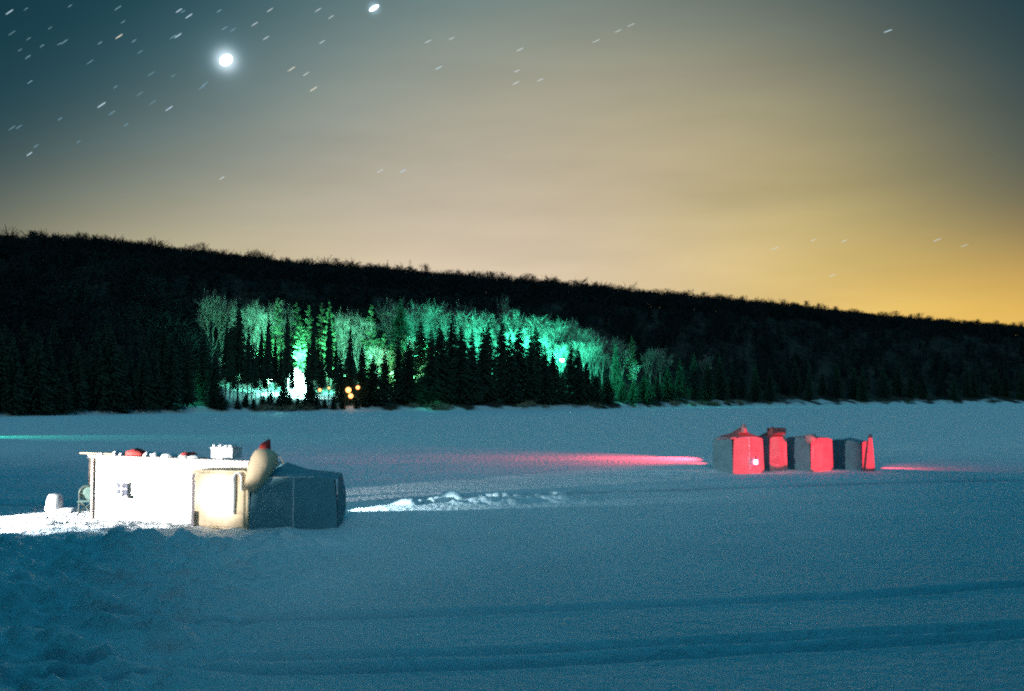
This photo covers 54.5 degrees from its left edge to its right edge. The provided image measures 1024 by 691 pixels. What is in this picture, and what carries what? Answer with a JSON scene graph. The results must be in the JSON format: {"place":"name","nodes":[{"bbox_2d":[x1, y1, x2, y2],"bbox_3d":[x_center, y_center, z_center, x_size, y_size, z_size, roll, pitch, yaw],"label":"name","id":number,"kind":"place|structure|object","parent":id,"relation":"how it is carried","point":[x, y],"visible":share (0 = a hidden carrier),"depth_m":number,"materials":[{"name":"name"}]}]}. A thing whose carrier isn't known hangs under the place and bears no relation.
{"place":"outdoors","nodes":[
{"label":"outdoors","id":0,"kind":"place"},
{"bbox_2d":[0,403,1023,690],"bbox_3d":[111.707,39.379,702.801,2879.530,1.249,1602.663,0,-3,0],"label":"frozen lake","id":1,"kind":"structure","parent":0,"point":[654,551],"depth_m":22.72,"materials":[{"name":"white snow"}]},
{"bbox_2d":[46,507,79,512],"bbox_3d":[-14.810,5.409,32.702,1.121,0.169,0.708,0,-3,0],"label":"snow heap","id":2,"kind":"object","parent":1,"relation":"on","point":[68,510],"visible":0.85,"depth_m":32.48,"materials":[{"name":"white snow"}]},
{"bbox_2d":[44,494,62,510],"bbox_3d":[-15.003,5.137,32.644,0.602,0.510,0.570,5,-1,-28],"label":"pail","id":3,"kind":"object","parent":2,"relation":"on","point":[54,502],"visible":0.99,"depth_m":32.45,"materials":[{"name":"white plastic"}]},
{"bbox_2d":[76,485,90,514],"bbox_3d":[-13.815,5.003,32.272,0.535,0.934,0.470,1,-3,-12],"label":"folding chair","id":4,"kind":"object","parent":1,"relation":"on","point":[85,491],"visible":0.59,"depth_m":32.39,"materials":[{"name":"fabric"}]},
{"bbox_2d":[88,450,282,522],"bbox_3d":[-10.101,4.389,31.001,5.819,2.276,2.140,-1,-3,19],"label":"ice fishing hut","id":5,"kind":"object","parent":1,"relation":"on","point":[151,486],"visible":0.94,"depth_m":30.37,"materials":[{"name":"white wood"}]},
{"bbox_2d":[113,482,130,498],"bbox_3d":[-11.994,4.446,30.592,0.560,0.500,0.140,-1,-3,19],"label":"window","id":6,"kind":"structure","parent":5,"relation":"in","point":[122,488],"depth_m":30.57,"materials":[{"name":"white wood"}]},
{"bbox_2d":[210,443,242,458],"bbox_3d":[-8.554,3.163,29.869,0.848,0.451,0.544,-1,-3,19],"label":"storage box","id":7,"kind":"object","parent":5,"relation":"on","point":[232,451],"visible":1,"depth_m":29.67,"materials":[{"name":"white plastic"}]},
{"bbox_2d":[191,468,251,528],"bbox_3d":[-8.329,4.501,29.111,1.831,1.760,1.149,-1,-3,15],"label":"canvas shelter","id":8,"kind":"object","parent":1,"relation":"on","point":[220,498],"visible":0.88,"depth_m":28.66,"materials":[{"name":"beige fabric"}]},
{"bbox_2d":[249,462,345,529],"bbox_3d":[-6.441,4.429,29.662,2.964,1.960,2.713,0,-3,-10],"label":"ice shelter","id":9,"kind":"object","parent":1,"relation":"on","point":[286,494],"visible":0.81,"depth_m":28.49,"materials":[{"name":"blue fabric"}]},
{"bbox_2d":[244,439,283,492],"bbox_3d":[-7.131,3.458,28.555,1.050,1.538,0.769,1,-3,-23],"label":"canvas roll","id":10,"kind":"object","parent":9,"relation":"on","point":[263,462],"visible":1,"depth_m":28.27,"materials":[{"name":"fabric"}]},
{"bbox_2d":[713,424,763,473],"bbox_3d":[11.214,5.242,50.835,2.934,2.482,1.994,1,-3,-23],"label":"ice shelter","id":11,"kind":"object","parent":1,"relation":"on","point":[738,450],"visible":1,"depth_m":50.26,"materials":[{"name":"fabric"}]},
{"bbox_2d":[759,426,786,470],"bbox_3d":[13.448,5.348,51.619,1.271,2.350,1.406,1,-3,-23],"label":"ice shelter","id":12,"kind":"object","parent":1,"relation":"on","point":[775,449],"visible":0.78,"depth_m":51.04,"materials":[{"name":"fabric"}]},
{"bbox_2d":[786,434,832,471],"bbox_3d":[15.384,5.532,51.528,1.822,1.975,2.469,1,-3,-23],"label":"ice shelter","id":13,"kind":"object","parent":1,"relation":"on","point":[811,452],"visible":0.95,"depth_m":50.91,"materials":[{"name":"fabric"}]},
{"bbox_2d":[832,434,874,470],"bbox_3d":[17.666,5.545,51.654,0.811,1.960,2.576,1,-3,-23],"label":"ice shelter","id":14,"kind":"object","parent":1,"relation":"on","point":[850,453],"visible":0.88,"depth_m":51.11,"materials":[{"name":"fabric"}]},
{"bbox_2d":[0,257,1023,416],"bbox_3d":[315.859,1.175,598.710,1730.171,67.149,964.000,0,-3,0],"label":"hillside","id":15,"kind":"structure","parent":0,"point":[786,399],"depth_m":428.49,"materials":[{"name":"plant"}]},
{"bbox_2d":[0,328,20,410],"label":"spruce tree","id":16,"kind":"object","parent":15,"relation":"on","point":[3,346],"visible":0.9,"depth_m":187.50,"materials":[{"name":"green plant"}]},
{"bbox_2d":[0,333,30,414],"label":"spruce tree","id":17,"kind":"object","parent":15,"relation":"on","point":[13,373],"visible":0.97,"depth_m":187.83,"materials":[{"name":"green plant"}]},
{"bbox_2d":[15,332,59,414],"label":"spruce tree","id":18,"kind":"object","parent":15,"relation":"on","point":[37,389],"visible":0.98,"depth_m":192.07,"materials":[{"name":"green plant"}]},
{"bbox_2d":[38,337,65,412],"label":"spruce tree","id":19,"kind":"object","parent":15,"relation":"on","point":[48,352],"visible":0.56,"depth_m":195.82,"materials":[{"name":"green plant"}]},
{"bbox_2d":[52,358,77,414],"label":"spruce tree","id":20,"kind":"object","parent":15,"relation":"on","point":[63,381],"visible":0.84,"depth_m":197.98,"materials":[{"name":"green plant"}]},
{"bbox_2d":[67,341,90,411],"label":"spruce tree","id":21,"kind":"object","parent":15,"relation":"on","point":[76,378],"visible":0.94,"depth_m":202.48,"materials":[{"name":"green plant"}]},
{"bbox_2d":[89,324,132,409],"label":"spruce tree","id":22,"kind":"object","parent":15,"relation":"on","point":[110,355],"visible":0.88,"depth_m":210.70,"materials":[{"name":"green plant"}]},
{"bbox_2d":[157,334,188,408],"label":"spruce tree","id":23,"kind":"object","parent":15,"relation":"on","point":[170,371],"visible":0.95,"depth_m":223.43,"materials":[{"name":"green plant"}]},
{"bbox_2d":[178,334,198,405],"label":"spruce tree","id":24,"kind":"object","parent":15,"relation":"on","point":[187,370],"visible":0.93,"depth_m":229.28,"materials":[{"name":"green plant"}]},
{"bbox_2d":[194,329,209,399],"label":"spruce tree","id":25,"kind":"object","parent":15,"relation":"on","point":[202,372],"visible":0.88,"depth_m":242.14,"materials":[{"name":"green plant"}]},
{"bbox_2d":[194,295,236,356],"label":"bare tree","id":26,"kind":"object","parent":15,"relation":"on","point":[208,310],"visible":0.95,"depth_m":285.12,"materials":[{"name":"green plant"}]},
{"bbox_2d":[202,351,228,404],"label":"spruce tree","id":27,"kind":"object","parent":15,"relation":"on","point":[214,378],"visible":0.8,"depth_m":236.60,"materials":[{"name":"green plant"}]},
{"bbox_2d":[200,287,240,365],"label":"bare tree","id":28,"kind":"object","parent":15,"relation":"on","point":[226,306],"visible":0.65,"depth_m":290.37,"materials":[{"name":"plant"}]},
{"bbox_2d":[221,321,229,397],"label":"spruce tree","id":29,"kind":"object","parent":15,"relation":"on","point":[225,349],"visible":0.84,"depth_m":251.10,"materials":[{"name":"green plant"}]},
{"bbox_2d":[224,300,245,398],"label":"spruce tree","id":30,"kind":"object","parent":15,"relation":"on","point":[238,341],"visible":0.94,"depth_m":247.37,"materials":[{"name":"green plant"}]},
{"bbox_2d":[229,299,258,350],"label":"bare tree","id":31,"kind":"object","parent":15,"relation":"on","point":[244,321],"visible":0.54,"depth_m":274.73,"materials":[{"name":"green plant"}]},
{"bbox_2d":[240,323,253,398],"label":"spruce tree","id":32,"kind":"object","parent":15,"relation":"on","point":[247,376],"visible":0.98,"depth_m":244.43,"materials":[{"name":"green plant"}]},
{"bbox_2d":[251,339,259,404],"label":"spruce tree","id":33,"kind":"object","parent":15,"relation":"on","point":[255,384],"visible":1,"depth_m":242.40,"materials":[{"name":"green plant"}]},
{"bbox_2d":[241,301,276,388],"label":"bare tree","id":34,"kind":"object","parent":15,"relation":"on","point":[257,327],"visible":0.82,"depth_m":270.82,"materials":[{"name":"green plant"}]},
{"bbox_2d":[257,329,264,397],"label":"spruce tree","id":35,"kind":"object","parent":15,"relation":"on","point":[261,351],"visible":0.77,"depth_m":257.03,"materials":[{"name":"green plant"}]},
{"bbox_2d":[248,297,285,347],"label":"bare tree","id":36,"kind":"object","parent":15,"relation":"on","point":[270,311],"visible":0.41,"depth_m":281.81,"materials":[{"name":"green plant"}]},
{"bbox_2d":[261,310,275,397],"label":"spruce tree","id":37,"kind":"object","parent":15,"relation":"on","point":[267,366],"visible":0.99,"depth_m":246.91,"materials":[{"name":"green plant"}]},
{"bbox_2d":[270,335,278,398],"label":"spruce tree","id":38,"kind":"object","parent":15,"relation":"on","point":[275,359],"visible":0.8,"depth_m":255.55,"materials":[{"name":"green plant"}]},
{"bbox_2d":[271,299,284,388],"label":"pine tree","id":39,"kind":"object","parent":15,"relation":"on","point":[279,343],"visible":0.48,"depth_m":272.36,"materials":[{"name":"green plant"}]},
{"bbox_2d":[281,307,291,388],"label":"spruce tree","id":40,"kind":"object","parent":15,"relation":"on","point":[287,367],"visible":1,"depth_m":249.91,"materials":[{"name":"green plant"}]},
{"bbox_2d":[274,304,300,353],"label":"bare tree","id":41,"kind":"object","parent":15,"relation":"on","point":[283,322],"visible":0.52,"depth_m":285.61,"materials":[{"name":"green plant"}]},
{"bbox_2d":[289,302,305,366],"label":"pine tree","id":42,"kind":"object","parent":15,"relation":"on","point":[297,330],"visible":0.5,"depth_m":281.29,"materials":[{"name":"green plant"}]},
{"bbox_2d":[291,317,306,367],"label":"pine tree","id":43,"kind":"object","parent":15,"relation":"on","point":[300,352],"visible":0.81,"depth_m":265.47,"materials":[{"name":"green plant"}]},
{"bbox_2d":[287,367,314,397],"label":"cabin","id":44,"kind":"object","parent":15,"relation":"on","point":[298,372],"visible":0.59,"depth_m":262.75,"materials":[{"name":"white"}]},
{"bbox_2d":[301,305,320,365],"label":"pine tree","id":45,"kind":"object","parent":15,"relation":"on","point":[308,320],"visible":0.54,"depth_m":274.54,"materials":[{"name":"green plant"}]},
{"bbox_2d":[305,317,319,382],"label":"spruce tree","id":46,"kind":"object","parent":15,"relation":"on","point":[312,371],"visible":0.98,"depth_m":252.66,"materials":[{"name":"green plant"}]},
{"bbox_2d":[324,311,336,401],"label":"spruce tree","id":47,"kind":"object","parent":15,"relation":"on","point":[329,371],"visible":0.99,"depth_m":256.37,"materials":[{"name":"green plant"}]},
{"bbox_2d":[331,351,348,404],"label":"spruce tree","id":48,"kind":"object","parent":15,"relation":"on","point":[340,386],"visible":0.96,"depth_m":252.15,"materials":[{"name":"green plant"}]},
{"bbox_2d":[331,308,360,364],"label":"bare tree","id":49,"kind":"object","parent":15,"relation":"on","point":[339,327],"visible":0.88,"depth_m":282.06,"materials":[{"name":"green plant"}]},
{"bbox_2d":[343,326,357,404],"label":"spruce tree","id":50,"kind":"object","parent":15,"relation":"on","point":[350,368],"visible":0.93,"depth_m":253.38,"materials":[{"name":"green plant"}]},
{"bbox_2d":[337,310,378,383],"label":"bare tree","id":51,"kind":"object","parent":15,"relation":"on","point":[360,325],"visible":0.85,"depth_m":283.34,"materials":[{"name":"green plant"}]},
{"bbox_2d":[353,344,368,402],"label":"spruce tree","id":52,"kind":"object","parent":15,"relation":"on","point":[361,374],"visible":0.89,"depth_m":255.47,"materials":[{"name":"green plant"}]},
{"bbox_2d":[359,305,381,377],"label":"pine tree","id":53,"kind":"object","parent":15,"relation":"on","point":[371,333],"visible":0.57,"depth_m":283.23,"materials":[{"name":"green plant"}]},
{"bbox_2d":[357,355,386,404],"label":"spruce tree","id":54,"kind":"object","parent":15,"relation":"on","point":[374,394],"visible":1,"depth_m":254.33,"materials":[{"name":"green plant"}]},
{"bbox_2d":[358,343,393,387],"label":"bare tree","id":55,"kind":"object","parent":15,"relation":"on","point":[379,356],"visible":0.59,"depth_m":273.33,"materials":[{"name":"green plant"}]},
{"bbox_2d":[379,351,395,403],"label":"spruce tree","id":56,"kind":"object","parent":15,"relation":"on","point":[387,383],"visible":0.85,"depth_m":258.98,"materials":[{"name":"green plant"}]},
{"bbox_2d":[379,299,411,377],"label":"spruce tree","id":57,"kind":"object","parent":15,"relation":"on","point":[399,324],"visible":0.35,"depth_m":292.19,"materials":[{"name":"green plant"}]},
{"bbox_2d":[389,337,407,402],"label":"spruce tree","id":58,"kind":"object","parent":15,"relation":"on","point":[397,362],"visible":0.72,"depth_m":263.33,"materials":[{"name":"green plant"}]},
{"bbox_2d":[375,298,431,346],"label":"bare tree","id":59,"kind":"object","parent":15,"relation":"on","point":[386,321],"visible":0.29,"depth_m":304.57,"materials":[{"name":"green plant"}]},
{"bbox_2d":[373,305,438,351],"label":"bare tree","id":60,"kind":"object","parent":15,"relation":"on","point":[416,323],"visible":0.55,"depth_m":301.29,"materials":[{"name":"green plant"}]},
{"bbox_2d":[391,341,426,404],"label":"spruce tree","id":61,"kind":"object","parent":15,"relation":"on","point":[411,392],"visible":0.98,"depth_m":261.76,"materials":[{"name":"green plant"}]},
{"bbox_2d":[405,321,437,398],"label":"spruce tree","id":62,"kind":"object","parent":15,"relation":"on","point":[420,352],"visible":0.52,"depth_m":270.91,"materials":[{"name":"green plant"}]},
{"bbox_2d":[418,329,444,402],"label":"spruce tree","id":63,"kind":"object","parent":15,"relation":"on","point":[431,366],"visible":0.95,"depth_m":267.43,"materials":[{"name":"green plant"}]},
{"bbox_2d":[404,305,464,341],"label":"bare tree","id":64,"kind":"object","parent":15,"relation":"on","point":[432,315],"visible":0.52,"depth_m":307.35,"materials":[{"name":"green plant"}]},
{"bbox_2d":[425,324,456,401],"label":"spruce tree","id":65,"kind":"object","parent":15,"relation":"on","point":[440,344],"visible":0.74,"depth_m":271.68,"materials":[{"name":"green plant"}]},
{"bbox_2d":[434,316,465,400],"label":"spruce tree","id":66,"kind":"object","parent":15,"relation":"on","point":[450,341],"visible":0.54,"depth_m":273.93,"materials":[{"name":"green plant"}]},
{"bbox_2d":[438,311,480,345],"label":"bare tree","id":67,"kind":"object","parent":15,"relation":"on","point":[456,329],"visible":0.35,"depth_m":304.97,"materials":[{"name":"green plant"}]},
{"bbox_2d":[443,325,480,403],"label":"spruce tree","id":68,"kind":"object","parent":15,"relation":"on","point":[460,360],"visible":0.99,"depth_m":270.82,"materials":[{"name":"green plant"}]},
{"bbox_2d":[461,330,485,403],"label":"spruce tree","id":69,"kind":"object","parent":15,"relation":"on","point":[472,353],"visible":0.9,"depth_m":271.90,"materials":[{"name":"green plant"}]},
{"bbox_2d":[476,327,496,401],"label":"spruce tree","id":70,"kind":"object","parent":15,"relation":"on","point":[483,363],"visible":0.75,"depth_m":277.80,"materials":[{"name":"green plant"}]},
{"bbox_2d":[477,321,502,401],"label":"spruce tree","id":71,"kind":"object","parent":15,"relation":"on","point":[489,343],"visible":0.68,"depth_m":280.69,"materials":[{"name":"green plant"}]},
{"bbox_2d":[493,316,507,399],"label":"spruce tree","id":72,"kind":"object","parent":15,"relation":"on","point":[501,348],"visible":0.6,"depth_m":284.30,"materials":[{"name":"green plant"}]},
{"bbox_2d":[494,334,523,402],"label":"spruce tree","id":73,"kind":"object","parent":15,"relation":"on","point":[508,386],"visible":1,"depth_m":278.66,"materials":[{"name":"green plant"}]},
{"bbox_2d":[0,225,1023,399],"bbox_3d":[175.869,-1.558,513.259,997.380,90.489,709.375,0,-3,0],"label":"hillside woods","id":74,"kind":"object","parent":15,"relation":"on","point":[36,250],"visible":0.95,"depth_m":419.19,"materials":[{"name":"plant"}]},
{"bbox_2d":[486,309,547,380],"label":"bare tree","id":75,"kind":"object","parent":15,"relation":"on","point":[528,321],"visible":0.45,"depth_m":314.94,"materials":[{"name":"green plant"}]},
{"bbox_2d":[503,326,538,401],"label":"spruce tree","id":76,"kind":"object","parent":15,"relation":"on","point":[520,353],"visible":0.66,"depth_m":284.59,"materials":[{"name":"green plant"}]},
{"bbox_2d":[521,331,542,402],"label":"spruce tree","id":77,"kind":"object","parent":15,"relation":"on","point":[533,377],"visible":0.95,"depth_m":284.53,"materials":[{"name":"green plant"}]},
{"bbox_2d":[523,326,552,403],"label":"spruce tree","id":78,"kind":"object","parent":15,"relation":"on","point":[538,348],"visible":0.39,"depth_m":291.02,"materials":[{"name":"green plant"}]},
{"bbox_2d":[519,316,570,359],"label":"bare tree","id":79,"kind":"object","parent":15,"relation":"on","point":[553,337],"visible":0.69,"depth_m":325.79,"materials":[{"name":"green plant"}]},
{"bbox_2d":[534,345,556,404],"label":"spruce tree","id":80,"kind":"object","parent":15,"relation":"on","point":[544,375],"visible":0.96,"depth_m":286.68,"materials":[{"name":"green plant"}]},
{"bbox_2d":[541,351,566,403],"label":"spruce tree","id":81,"kind":"object","parent":15,"relation":"on","point":[553,370],"visible":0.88,"depth_m":288.58,"materials":[{"name":"green plant"}]},
{"bbox_2d":[563,345,583,404],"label":"spruce tree","id":82,"kind":"object","parent":15,"relation":"on","point":[568,369],"visible":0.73,"depth_m":295.95,"materials":[{"name":"green plant"}]},
{"bbox_2d":[566,346,589,404],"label":"spruce tree","id":83,"kind":"object","parent":15,"relation":"on","point":[578,381],"visible":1,"depth_m":293.19,"materials":[{"name":"green plant"}]},
{"bbox_2d":[566,319,590,357],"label":"bare tree","id":84,"kind":"object","parent":15,"relation":"on","point":[575,335],"visible":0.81,"depth_m":338.97,"materials":[{"name":"green plant"}]},
{"bbox_2d":[563,339,601,367],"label":"bare tree","id":85,"kind":"object","parent":15,"relation":"on","point":[581,347],"visible":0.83,"depth_m":323.18,"materials":[{"name":"green plant"}]},
{"bbox_2d":[571,328,604,378],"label":"bare tree","id":86,"kind":"object","parent":15,"relation":"on","point":[585,339],"visible":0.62,"depth_m":334.71,"materials":[{"name":"green plant"}]},
{"bbox_2d":[579,361,598,404],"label":"spruce tree","id":87,"kind":"object","parent":15,"relation":"on","point":[589,380],"visible":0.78,"depth_m":294.86,"materials":[{"name":"green plant"}]},
{"bbox_2d":[588,373,606,404],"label":"spruce tree","id":88,"kind":"object","parent":15,"relation":"on","point":[596,379],"visible":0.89,"depth_m":296.36,"materials":[{"name":"green plant"}]},
{"bbox_2d":[599,374,619,403],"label":"spruce tree","id":89,"kind":"object","parent":15,"relation":"on","point":[609,392],"visible":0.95,"depth_m":304.09,"materials":[{"name":"green plant"}]},
{"bbox_2d":[610,342,623,396],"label":"spruce tree","id":90,"kind":"object","parent":15,"relation":"on","point":[616,372],"visible":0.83,"depth_m":323.67,"materials":[{"name":"green plant"}]},
{"bbox_2d":[626,378,642,403],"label":"spruce tree","id":91,"kind":"object","parent":15,"relation":"on","point":[634,398],"visible":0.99,"depth_m":320.67,"materials":[{"name":"green plant"}]},
{"bbox_2d":[637,374,658,403],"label":"spruce tree","id":92,"kind":"object","parent":15,"relation":"on","point":[646,395],"visible":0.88,"depth_m":330.14,"materials":[{"name":"green plant"}]},
{"bbox_2d":[661,367,679,401],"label":"spruce tree","id":93,"kind":"object","parent":15,"relation":"on","point":[669,393],"visible":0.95,"depth_m":349.02,"materials":[{"name":"green plant"}]},
{"bbox_2d":[674,359,688,399],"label":"spruce tree","id":94,"kind":"object","parent":15,"relation":"on","point":[680,385],"visible":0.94,"depth_m":361.45,"materials":[{"name":"green plant"}]},
{"bbox_2d":[686,351,702,398],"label":"spruce tree","id":95,"kind":"object","parent":15,"relation":"on","point":[694,390],"visible":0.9,"depth_m":373.17,"materials":[{"name":"green plant"}]},
{"bbox_2d":[700,361,717,400],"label":"spruce tree","id":96,"kind":"object","parent":15,"relation":"on","point":[707,386],"visible":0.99,"depth_m":378.03,"materials":[{"name":"green plant"}]},
{"bbox_2d":[747,364,763,400],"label":"spruce tree","id":97,"kind":"object","parent":15,"relation":"on","point":[755,391],"visible":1,"depth_m":401.74,"materials":[{"name":"green plant"}]},
{"bbox_2d":[761,369,777,400],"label":"spruce tree","id":98,"kind":"object","parent":15,"relation":"on","point":[770,387],"visible":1,"depth_m":412.44,"materials":[{"name":"green plant"}]},
{"bbox_2d":[786,361,804,395],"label":"spruce tree","id":99,"kind":"object","parent":15,"relation":"on","point":[797,376],"visible":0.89,"depth_m":443.92,"materials":[{"name":"green plant"}]},
{"bbox_2d":[831,365,844,397],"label":"spruce tree","id":100,"kind":"object","parent":15,"relation":"on","point":[837,393],"visible":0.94,"depth_m":454.92,"materials":[{"name":"green plant"}]},
{"bbox_2d":[855,365,868,401],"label":"spruce tree","id":101,"kind":"object","parent":15,"relation":"on","point":[862,393],"visible":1,"depth_m":452.22,"materials":[{"name":"green plant"}]},
{"bbox_2d":[875,366,892,396],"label":"spruce tree","id":102,"kind":"object","parent":15,"relation":"on","point":[884,391],"visible":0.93,"depth_m":477.43,"materials":[{"name":"green plant"}]},
{"bbox_2d":[890,364,905,396],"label":"spruce tree","id":103,"kind":"object","parent":15,"relation":"on","point":[897,387],"visible":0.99,"depth_m":488.15,"materials":[{"name":"green plant"}]},
{"bbox_2d":[0,0,1023,325],"label":"sky","id":104,"kind":"structure","parent":0,"point":[683,145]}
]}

